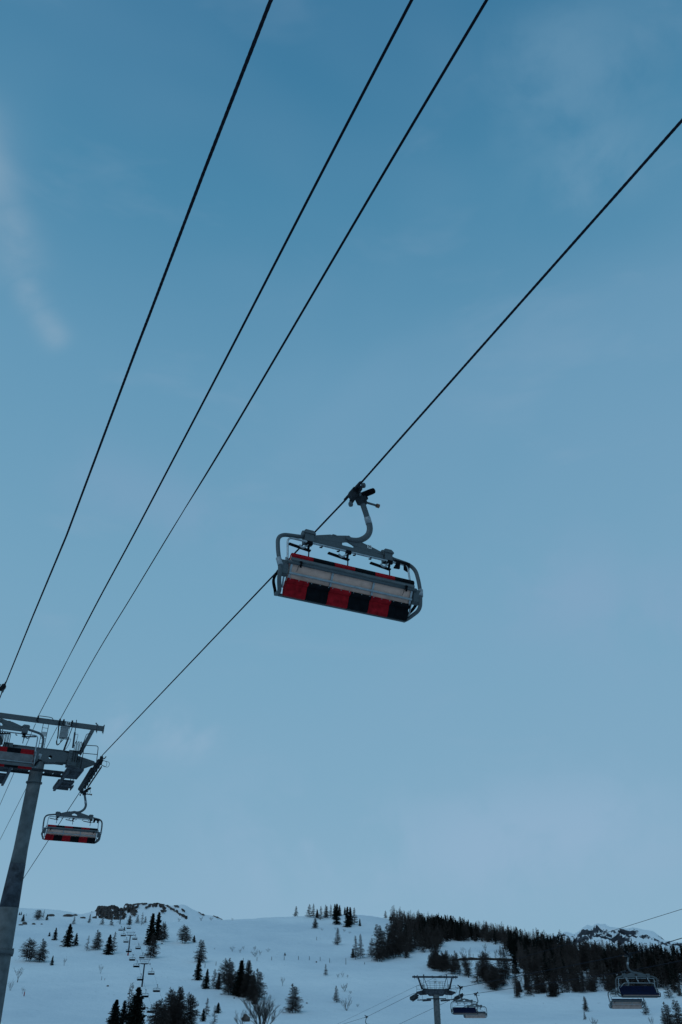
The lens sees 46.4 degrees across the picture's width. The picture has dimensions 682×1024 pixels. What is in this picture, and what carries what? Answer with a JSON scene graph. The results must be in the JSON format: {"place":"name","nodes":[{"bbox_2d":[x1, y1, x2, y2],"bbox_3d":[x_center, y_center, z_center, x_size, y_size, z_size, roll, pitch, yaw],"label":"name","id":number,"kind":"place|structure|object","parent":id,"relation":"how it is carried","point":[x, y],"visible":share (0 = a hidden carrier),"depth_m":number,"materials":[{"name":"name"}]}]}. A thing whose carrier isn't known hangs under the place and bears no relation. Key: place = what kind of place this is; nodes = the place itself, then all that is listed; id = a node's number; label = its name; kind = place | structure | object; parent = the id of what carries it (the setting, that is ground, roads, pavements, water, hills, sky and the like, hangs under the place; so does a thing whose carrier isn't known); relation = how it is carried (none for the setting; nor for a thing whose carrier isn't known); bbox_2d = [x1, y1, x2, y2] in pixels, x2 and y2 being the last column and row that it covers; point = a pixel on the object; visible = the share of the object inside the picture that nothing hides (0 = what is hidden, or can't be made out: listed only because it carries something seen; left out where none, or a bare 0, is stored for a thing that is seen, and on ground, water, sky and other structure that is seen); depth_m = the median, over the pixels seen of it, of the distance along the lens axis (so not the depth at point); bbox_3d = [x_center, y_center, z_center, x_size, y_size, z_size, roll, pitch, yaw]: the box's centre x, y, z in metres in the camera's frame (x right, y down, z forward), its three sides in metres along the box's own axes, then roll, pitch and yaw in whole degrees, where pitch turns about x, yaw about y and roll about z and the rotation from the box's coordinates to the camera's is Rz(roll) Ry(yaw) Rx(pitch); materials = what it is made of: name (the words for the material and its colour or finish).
{"place":"outdoors","nodes":[
{"label":"outdoors","id":0,"kind":"place"},
{"bbox_2d":[82,903,222,921],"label":"rocky hill","id":1,"kind":"structure","parent":0,"point":[173,913],"depth_m":866.11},
{"bbox_2d":[0,0,681,941],"label":"sky","id":2,"kind":"structure","parent":0,"point":[508,751],"materials":[{"name":"blue"}]},
{"bbox_2d":[1,908,681,1023],"bbox_3d":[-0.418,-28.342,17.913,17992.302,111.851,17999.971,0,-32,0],"label":"snow ground","id":3,"kind":"structure","parent":0,"point":[74,989],"depth_m":444.07,"materials":[{"name":"snow"}]},
{"bbox_2d":[18,938,39,959],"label":"larch tree","id":4,"kind":"object","parent":3,"relation":"on","point":[27,952],"visible":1,"depth_m":482.74,"materials":[{"name":"grey plant"}]},
{"bbox_2d":[33,909,43,918],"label":"larch tree","id":5,"kind":"object","parent":3,"relation":"on","point":[38,912],"visible":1,"depth_m":663.86,"materials":[{"name":"grey plant"}]},
{"bbox_2d":[33,938,49,961],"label":"larch tree","id":6,"kind":"object","parent":3,"relation":"on","point":[42,952],"visible":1,"depth_m":482.84,"materials":[{"name":"grey plant"}]},
{"bbox_2d":[0,713,109,1023],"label":"lift tower","id":7,"kind":"structure","parent":3,"relation":"on","point":[76,765],"depth_m":40.27,"materials":[{"name":"metal"}]},
{"bbox_2d":[0,0,272,697],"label":"haul rope","id":8,"kind":"object","parent":7,"relation":"attached to","point":[255,39],"visible":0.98,"depth_m":11.79,"materials":[{"name":"metal"}]},
{"bbox_2d":[0,683,44,769],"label":"chairlift chair","id":9,"kind":"object","parent":8,"relation":"hanging from","point":[12,757],"visible":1,"depth_m":30.75,"materials":[{"name":"red plastic"}]},
{"bbox_2d":[38,0,412,715],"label":"signal cable","id":10,"kind":"object","parent":7,"relation":"attached to","point":[262,286],"visible":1,"depth_m":17.26,"materials":[{"name":"metal"}]},
{"bbox_2d":[60,0,487,718],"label":"signal cable","id":11,"kind":"object","parent":7,"relation":"attached to","point":[322,276],"visible":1,"depth_m":16.89,"materials":[{"name":"metal"}]},
{"bbox_2d":[23,119,681,878],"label":"haul rope","id":12,"kind":"object","parent":7,"relation":"attached to","point":[661,143],"visible":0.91,"depth_m":14.87,"materials":[{"name":"metal"}]},
{"bbox_2d":[41,787,102,843],"bbox_3d":[-16.454,18.620,49.205,3.588,3.298,0.847,14,-35,-22],"label":"chairlift chair","id":13,"kind":"object","parent":12,"relation":"hanging from","point":[72,834],"visible":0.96,"depth_m":48.62,"materials":[{"name":"red plastic"}]},
{"bbox_2d":[272,481,422,622],"bbox_3d":[0.146,0.677,18.138,3.588,3.298,0.847,14,-35,-22],"label":"chairlift chair","id":14,"kind":"object","parent":12,"relation":"hanging from","point":[308,579],"visible":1,"depth_m":17.49,"materials":[{"name":"metal"}]},
{"bbox_2d":[60,924,74,946],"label":"spruce tree","id":15,"kind":"object","parent":3,"relation":"on","point":[70,936],"visible":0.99,"depth_m":549.42,"materials":[{"name":"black plant"}]},
{"bbox_2d":[89,930,103,949],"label":"larch tree","id":16,"kind":"object","parent":3,"relation":"on","point":[97,942],"visible":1,"depth_m":541.06,"materials":[{"name":"grey plant"}]},
{"bbox_2d":[102,934,113,954],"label":"spruce tree","id":17,"kind":"object","parent":3,"relation":"on","point":[109,949],"visible":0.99,"depth_m":525.72,"materials":[{"name":"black plant"}]},
{"bbox_2d":[105,999,122,1023],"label":"spruce tree","id":18,"kind":"object","parent":3,"relation":"on","point":[114,1017],"visible":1,"depth_m":273.33,"materials":[{"name":"black plant"}]},
{"bbox_2d":[120,1000,126,1023],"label":"spruce tree","id":19,"kind":"object","parent":3,"relation":"on","point":[123,1010],"visible":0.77,"depth_m":279.46,"materials":[{"name":"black plant"}]},
{"bbox_2d":[124,983,133,1021],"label":"larch tree","id":20,"kind":"object","parent":3,"relation":"on","point":[131,993],"visible":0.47,"depth_m":301.72,"materials":[{"name":"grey plant"}]},
{"bbox_2d":[122,987,149,1023],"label":"spruce tree","id":21,"kind":"object","parent":3,"relation":"on","point":[135,1015],"visible":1,"depth_m":277.12,"materials":[{"name":"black plant"}]},
{"bbox_2d":[138,959,150,986],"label":"lift tower","id":22,"kind":"structure","parent":3,"relation":"on","point":[143,970],"depth_m":417.77,"materials":[{"name":"metal"}]},
{"bbox_2d":[143,913,156,944],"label":"spruce tree","id":23,"kind":"object","parent":3,"relation":"on","point":[152,929],"visible":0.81,"depth_m":578.71,"materials":[{"name":"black plant"}]},
{"bbox_2d":[143,933,159,957],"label":"larch tree","id":24,"kind":"object","parent":3,"relation":"on","point":[153,946],"visible":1,"depth_m":517.84,"materials":[{"name":"black plant"}]},
{"bbox_2d":[146,997,165,1023],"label":"larch tree","id":25,"kind":"object","parent":3,"relation":"on","point":[153,1017],"visible":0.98,"depth_m":274.17,"materials":[{"name":"black plant"}]},
{"bbox_2d":[152,912,162,940],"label":"spruce tree","id":26,"kind":"object","parent":3,"relation":"on","point":[158,923],"visible":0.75,"depth_m":602.08,"materials":[{"name":"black plant"}]},
{"bbox_2d":[155,1005,171,1023],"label":"larch tree","id":27,"kind":"object","parent":3,"relation":"on","point":[162,1020],"visible":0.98,"depth_m":273.88,"materials":[{"name":"black plant"}]},
{"bbox_2d":[157,923,169,941],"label":"larch tree","id":28,"kind":"object","parent":3,"relation":"on","point":[163,934],"visible":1,"depth_m":593.02,"materials":[{"name":"grey plant"}]},
{"bbox_2d":[162,987,180,1021],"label":"larch tree","id":29,"kind":"object","parent":3,"relation":"on","point":[168,999],"visible":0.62,"depth_m":286.05,"materials":[{"name":"black plant"}]},
{"bbox_2d":[167,996,183,1023],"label":"larch tree","id":30,"kind":"object","parent":3,"relation":"on","point":[176,1019],"visible":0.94,"depth_m":281.78,"materials":[{"name":"black plant"}]},
{"bbox_2d":[171,986,190,1023],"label":"larch tree","id":31,"kind":"object","parent":3,"relation":"on","point":[180,995],"visible":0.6,"depth_m":287.25,"materials":[{"name":"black plant"}]},
{"bbox_2d":[177,924,193,942],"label":"larch tree","id":32,"kind":"object","parent":3,"relation":"on","point":[187,937],"visible":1,"depth_m":590.02,"materials":[{"name":"grey plant"}]},
{"bbox_2d":[184,992,201,1023],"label":"larch tree","id":33,"kind":"object","parent":3,"relation":"on","point":[190,1009],"visible":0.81,"depth_m":291.38,"materials":[{"name":"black plant"}]},
{"bbox_2d":[192,958,203,980],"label":"spruce tree","id":34,"kind":"object","parent":3,"relation":"on","point":[197,975],"visible":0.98,"depth_m":447.70,"materials":[{"name":"black plant"}]},
{"bbox_2d":[193,940,207,962],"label":"larch tree","id":35,"kind":"object","parent":3,"relation":"on","point":[199,952],"visible":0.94,"depth_m":510.78,"materials":[{"name":"grey plant"}]},
{"bbox_2d":[199,1009,205,1021],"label":"spruce tree","id":36,"kind":"object","parent":3,"relation":"on","point":[203,1017],"visible":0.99,"depth_m":331.43,"materials":[{"name":"black plant"}]},
{"bbox_2d":[202,969,210,988],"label":"spruce tree","id":37,"kind":"object","parent":3,"relation":"on","point":[206,982],"visible":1,"depth_m":421.27,"materials":[{"name":"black plant"}]},
{"bbox_2d":[210,969,217,988],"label":"larch tree","id":38,"kind":"object","parent":3,"relation":"on","point":[214,974],"visible":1,"depth_m":423.38,"materials":[{"name":"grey plant"}]},
{"bbox_2d":[214,973,221,989],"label":"larch tree","id":39,"kind":"object","parent":3,"relation":"on","point":[218,981],"visible":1,"depth_m":421.53,"materials":[{"name":"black plant"}]},
{"bbox_2d":[216,958,234,988],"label":"larch tree","id":40,"kind":"object","parent":3,"relation":"on","point":[224,973],"visible":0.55,"depth_m":427.00,"materials":[{"name":"black plant"}]},
{"bbox_2d":[220,958,236,994],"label":"larch tree","id":41,"kind":"object","parent":3,"relation":"on","point":[230,974],"visible":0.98,"depth_m":408.86,"materials":[{"name":"black plant"}]},
{"bbox_2d":[231,960,244,996],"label":"spruce tree","id":42,"kind":"object","parent":3,"relation":"on","point":[239,978],"visible":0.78,"depth_m":406.88,"materials":[{"name":"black plant"}]},
{"bbox_2d":[234,1010,246,1023],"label":"bare shrub","id":43,"kind":"object","parent":3,"relation":"on","point":[243,1015],"visible":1,"depth_m":291.39,"materials":[{"name":"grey plant"}]},
{"bbox_2d":[238,960,252,997],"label":"tree","id":44,"kind":"object","parent":3,"relation":"on","point":[247,975],"visible":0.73,"depth_m":402.72,"materials":[{"name":"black plant"}]},
{"bbox_2d":[245,971,259,1000],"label":"larch tree","id":45,"kind":"object","parent":3,"relation":"on","point":[252,986],"visible":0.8,"depth_m":392.51,"materials":[{"name":"black plant"}]},
{"bbox_2d":[248,970,267,999],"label":"larch tree","id":46,"kind":"object","parent":3,"relation":"on","point":[259,982],"visible":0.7,"depth_m":397.77,"materials":[{"name":"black plant"}]},
{"bbox_2d":[240,994,283,1023],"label":"bare tree","id":47,"kind":"object","parent":3,"relation":"on","point":[258,1011],"visible":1,"depth_m":273.56,"materials":[{"name":"grey plant"}]},
{"bbox_2d":[283,984,303,1012],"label":"larch tree","id":48,"kind":"object","parent":3,"relation":"on","point":[295,1002],"visible":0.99,"depth_m":358.93,"materials":[{"name":"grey plant"}]},
{"bbox_2d":[332,904,340,924],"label":"spruce tree","id":49,"kind":"object","parent":3,"relation":"on","point":[336,918],"visible":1,"depth_m":703.46,"materials":[{"name":"black plant"}]},
{"bbox_2d":[333,986,339,1001],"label":"larch tree","id":50,"kind":"object","parent":3,"relation":"on","point":[336,996],"visible":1,"depth_m":387.45,"materials":[{"name":"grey plant"}]},
{"bbox_2d":[334,928,341,944],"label":"larch tree","id":51,"kind":"object","parent":3,"relation":"on","point":[337,935],"visible":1,"depth_m":590.70,"materials":[{"name":"grey plant"}]},
{"bbox_2d":[342,907,351,926],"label":"spruce tree","id":52,"kind":"object","parent":3,"relation":"on","point":[347,921],"visible":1,"depth_m":689.68,"materials":[{"name":"black plant"}]},
{"bbox_2d":[351,936,359,958],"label":"larch tree","id":53,"kind":"object","parent":3,"relation":"on","point":[355,955],"visible":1,"depth_m":528.01,"materials":[{"name":"grey plant"}]},
{"bbox_2d":[357,934,363,958],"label":"larch tree","id":54,"kind":"object","parent":3,"relation":"on","point":[361,950],"visible":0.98,"depth_m":532.62,"materials":[{"name":"grey plant"}]},
{"bbox_2d":[368,924,387,961],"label":"larch tree","id":55,"kind":"object","parent":3,"relation":"on","point":[377,951],"visible":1,"depth_m":519.19,"materials":[{"name":"black plant"}]},
{"bbox_2d":[374,928,390,958],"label":"larch tree","id":56,"kind":"object","parent":3,"relation":"on","point":[385,947],"visible":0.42,"depth_m":526.79,"materials":[{"name":"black plant"}]},
{"bbox_2d":[384,924,396,957],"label":"larch tree","id":57,"kind":"object","parent":3,"relation":"on","point":[389,940],"visible":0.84,"depth_m":531.69,"materials":[{"name":"black plant"}]},
{"bbox_2d":[386,920,403,956],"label":"larch tree","id":58,"kind":"object","parent":3,"relation":"on","point":[395,937],"visible":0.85,"depth_m":536.84,"materials":[{"name":"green plant"}]},
{"bbox_2d":[394,938,404,956],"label":"larch tree","id":59,"kind":"object","parent":3,"relation":"on","point":[397,948],"visible":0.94,"depth_m":535.20,"materials":[{"name":"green plant"}]},
{"bbox_2d":[417,935,425,951],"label":"larch tree","id":60,"kind":"object","parent":3,"relation":"on","point":[421,944],"visible":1,"depth_m":553.76,"materials":[{"name":"green plant"}]},
{"bbox_2d":[427,958,437,970],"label":"larch tree","id":61,"kind":"object","parent":3,"relation":"on","point":[431,965],"visible":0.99,"depth_m":474.30,"materials":[{"name":"green plant"}]},
{"bbox_2d":[410,974,463,1023],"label":"lift tower","id":62,"kind":"structure","parent":3,"relation":"on","point":[435,998],"depth_m":111.95,"materials":[{"name":"metal"}]},
{"bbox_2d":[338,909,681,1023],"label":"signal cable","id":63,"kind":"object","parent":62,"relation":"attached to","point":[545,950],"visible":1,"depth_m":74.56,"materials":[{"name":"metal"}]},
{"bbox_2d":[345,938,681,1023],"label":"haul rope","id":64,"kind":"object","parent":62,"relation":"attached to","point":[539,971],"visible":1,"depth_m":70.07,"materials":[{"name":"metal"}]},
{"bbox_2d":[450,985,477,1014],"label":"chairlift chair","id":65,"kind":"object","parent":64,"relation":"hanging from","point":[464,1010],"visible":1,"depth_m":91.02,"materials":[{"name":"blue plastic"}]},
{"bbox_2d":[615,950,660,997],"bbox_3d":[21.050,32.950,56.856,3.229,2.955,0.762,5,-33,-7],"label":"chairlift chair","id":66,"kind":"object","parent":64,"relation":"hanging from","point":[638,991],"visible":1,"depth_m":56.50,"materials":[{"name":"metal"}]},
{"bbox_2d":[400,960,681,1023],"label":"haul rope","id":67,"kind":"object","parent":62,"relation":"attached to","point":[559,981],"visible":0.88,"depth_m":79.94,"materials":[{"name":"metal"}]},
{"bbox_2d":[463,992,486,1017],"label":"chairlift chair","id":68,"kind":"object","parent":67,"relation":"hanging from","point":[481,1015],"visible":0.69,"depth_m":103.70,"materials":[{"name":"grey plastic"}]},
{"bbox_2d":[608,969,644,1008],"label":"chairlift chair","id":69,"kind":"object","parent":67,"relation":"hanging from","point":[638,1003],"visible":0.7,"depth_m":68.11,"materials":[{"name":"grey plastic"}]},
{"bbox_2d":[431,927,443,944],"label":"larch tree","id":70,"kind":"object","parent":3,"relation":"on","point":[440,936],"visible":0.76,"depth_m":577.34,"materials":[{"name":"green plant"}]},
{"bbox_2d":[434,956,444,970],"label":"larch tree","id":71,"kind":"object","parent":3,"relation":"on","point":[438,963],"visible":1,"depth_m":471.84,"materials":[{"name":"green plant"}]},
{"bbox_2d":[437,951,446,971],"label":"larch tree","id":72,"kind":"object","parent":3,"relation":"on","point":[441,959],"visible":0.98,"depth_m":470.14,"materials":[{"name":"green plant"}]},
{"bbox_2d":[443,954,460,973],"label":"larch tree","id":73,"kind":"object","parent":3,"relation":"on","point":[453,966],"visible":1,"depth_m":463.62,"materials":[{"name":"green plant"}]},
{"bbox_2d":[462,962,472,975],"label":"larch tree","id":74,"kind":"object","parent":3,"relation":"on","point":[466,972],"visible":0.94,"depth_m":457.72,"materials":[{"name":"green plant"}]},
{"bbox_2d":[471,962,484,983],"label":"larch tree","id":75,"kind":"object","parent":3,"relation":"on","point":[476,977],"visible":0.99,"depth_m":442.94,"materials":[{"name":"green plant"}]},
{"bbox_2d":[478,964,488,979],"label":"larch tree","id":76,"kind":"object","parent":3,"relation":"on","point":[481,969],"visible":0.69,"depth_m":447.80,"materials":[{"name":"green plant"}]},
{"bbox_2d":[458,957,511,960],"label":"road bank","id":77,"kind":"structure","parent":3,"relation":"on","point":[473,958],"depth_m":512.60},
{"bbox_2d":[476,951,494,968],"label":"larch tree","id":78,"kind":"object","parent":3,"relation":"on","point":[485,956],"visible":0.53,"depth_m":469.57,"materials":[{"name":"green plant"}]},
{"bbox_2d":[483,969,500,989],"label":"larch tree","id":79,"kind":"object","parent":3,"relation":"on","point":[489,976],"visible":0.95,"depth_m":432.01,"materials":[{"name":"green plant"}]},
{"bbox_2d":[484,965,504,982],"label":"larch tree","id":80,"kind":"object","parent":3,"relation":"on","point":[493,968],"visible":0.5,"depth_m":439.55,"materials":[{"name":"green plant"}]},
{"bbox_2d":[487,971,502,989],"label":"larch tree","id":81,"kind":"object","parent":3,"relation":"on","point":[497,983],"visible":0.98,"depth_m":430.38,"materials":[{"name":"green plant"}]},
{"bbox_2d":[498,973,508,985],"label":"larch tree","id":82,"kind":"object","parent":3,"relation":"on","point":[503,979],"visible":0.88,"depth_m":435.77,"materials":[{"name":"green plant"}]},
{"bbox_2d":[494,956,513,978],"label":"larch tree","id":83,"kind":"object","parent":3,"relation":"on","point":[507,971],"visible":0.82,"depth_m":448.20,"materials":[{"name":"green plant"}]},
{"bbox_2d":[511,956,520,973],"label":"spruce tree","id":84,"kind":"object","parent":3,"relation":"on","point":[514,961],"visible":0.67,"depth_m":458.79,"materials":[{"name":"green plant"}]},
{"bbox_2d":[513,981,521,997],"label":"larch tree","id":85,"kind":"object","parent":3,"relation":"on","point":[517,993],"visible":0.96,"depth_m":387.12,"materials":[{"name":"green plant"}]},
{"bbox_2d":[524,978,533,995],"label":"larch tree","id":86,"kind":"object","parent":3,"relation":"on","point":[528,989],"visible":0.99,"depth_m":391.09,"materials":[{"name":"green plant"}]},
{"bbox_2d":[389,905,681,992],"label":"wood","id":87,"kind":"object","parent":3,"relation":"on","point":[521,944],"visible":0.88,"depth_m":463.69,"materials":[{"name":"green plant"}]},
{"bbox_2d":[533,980,541,993],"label":"larch tree","id":88,"kind":"object","parent":3,"relation":"on","point":[536,987],"visible":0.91,"depth_m":416.99,"materials":[{"name":"green plant"}]},
{"bbox_2d":[545,980,558,996],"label":"larch tree","id":89,"kind":"object","parent":3,"relation":"on","point":[551,991],"visible":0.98,"depth_m":385.22,"materials":[{"name":"green plant"}]},
{"bbox_2d":[550,975,561,994],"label":"larch tree","id":90,"kind":"object","parent":3,"relation":"on","point":[556,986],"visible":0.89,"depth_m":389.53,"materials":[{"name":"green plant"}]},
{"bbox_2d":[571,976,578,992],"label":"larch tree","id":91,"kind":"object","parent":3,"relation":"on","point":[575,988],"visible":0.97,"depth_m":391.83,"materials":[{"name":"green plant"}]},
{"bbox_2d":[578,979,586,992],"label":"larch tree","id":92,"kind":"object","parent":3,"relation":"on","point":[582,987],"visible":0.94,"depth_m":389.49,"materials":[{"name":"green plant"}]},
{"bbox_2d":[582,996,588,1011],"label":"larch tree","id":93,"kind":"object","parent":3,"relation":"on","point":[584,1004],"visible":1,"depth_m":353.27,"materials":[{"name":"green plant"}]},
{"bbox_2d":[585,975,592,991],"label":"larch tree","id":94,"kind":"object","parent":3,"relation":"on","point":[588,984],"visible":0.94,"depth_m":390.94,"materials":[{"name":"green plant"}]},
{"bbox_2d":[588,976,595,991],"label":"larch tree","id":95,"kind":"object","parent":3,"relation":"on","point":[592,983],"visible":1,"depth_m":392.14,"materials":[{"name":"green plant"}]},
{"bbox_2d":[606,974,618,994],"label":"larch tree","id":96,"kind":"object","parent":3,"relation":"on","point":[611,985],"visible":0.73,"depth_m":384.06,"materials":[{"name":"green plant"}]},
{"bbox_2d":[629,967,640,985],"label":"larch tree","id":97,"kind":"object","parent":3,"relation":"on","point":[635,983],"visible":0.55,"depth_m":418.19,"materials":[{"name":"green plant"}]},
{"bbox_2d":[644,968,656,986],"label":"larch tree","id":98,"kind":"object","parent":3,"relation":"on","point":[649,972],"visible":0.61,"depth_m":416.52,"materials":[{"name":"green plant"}]},
{"bbox_2d":[660,1002,674,1023],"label":"larch tree","id":99,"kind":"object","parent":3,"relation":"on","point":[667,1019],"visible":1,"depth_m":283.25,"materials":[{"name":"green plant"}]},
{"bbox_2d":[663,981,672,998],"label":"larch tree","id":100,"kind":"object","parent":3,"relation":"on","point":[667,991],"visible":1,"depth_m":368.23,"materials":[{"name":"green plant"}]},
{"bbox_2d":[669,1000,681,1023],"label":"tree","id":101,"kind":"object","parent":3,"relation":"on","point":[678,1017],"visible":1,"depth_m":281.53,"materials":[{"name":"green plant"}]},
{"bbox_2d":[545,923,681,953],"bbox_3d":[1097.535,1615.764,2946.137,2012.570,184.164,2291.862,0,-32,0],"label":"mountain","id":102,"kind":"structure","parent":0,"point":[637,935],"depth_m":2575.55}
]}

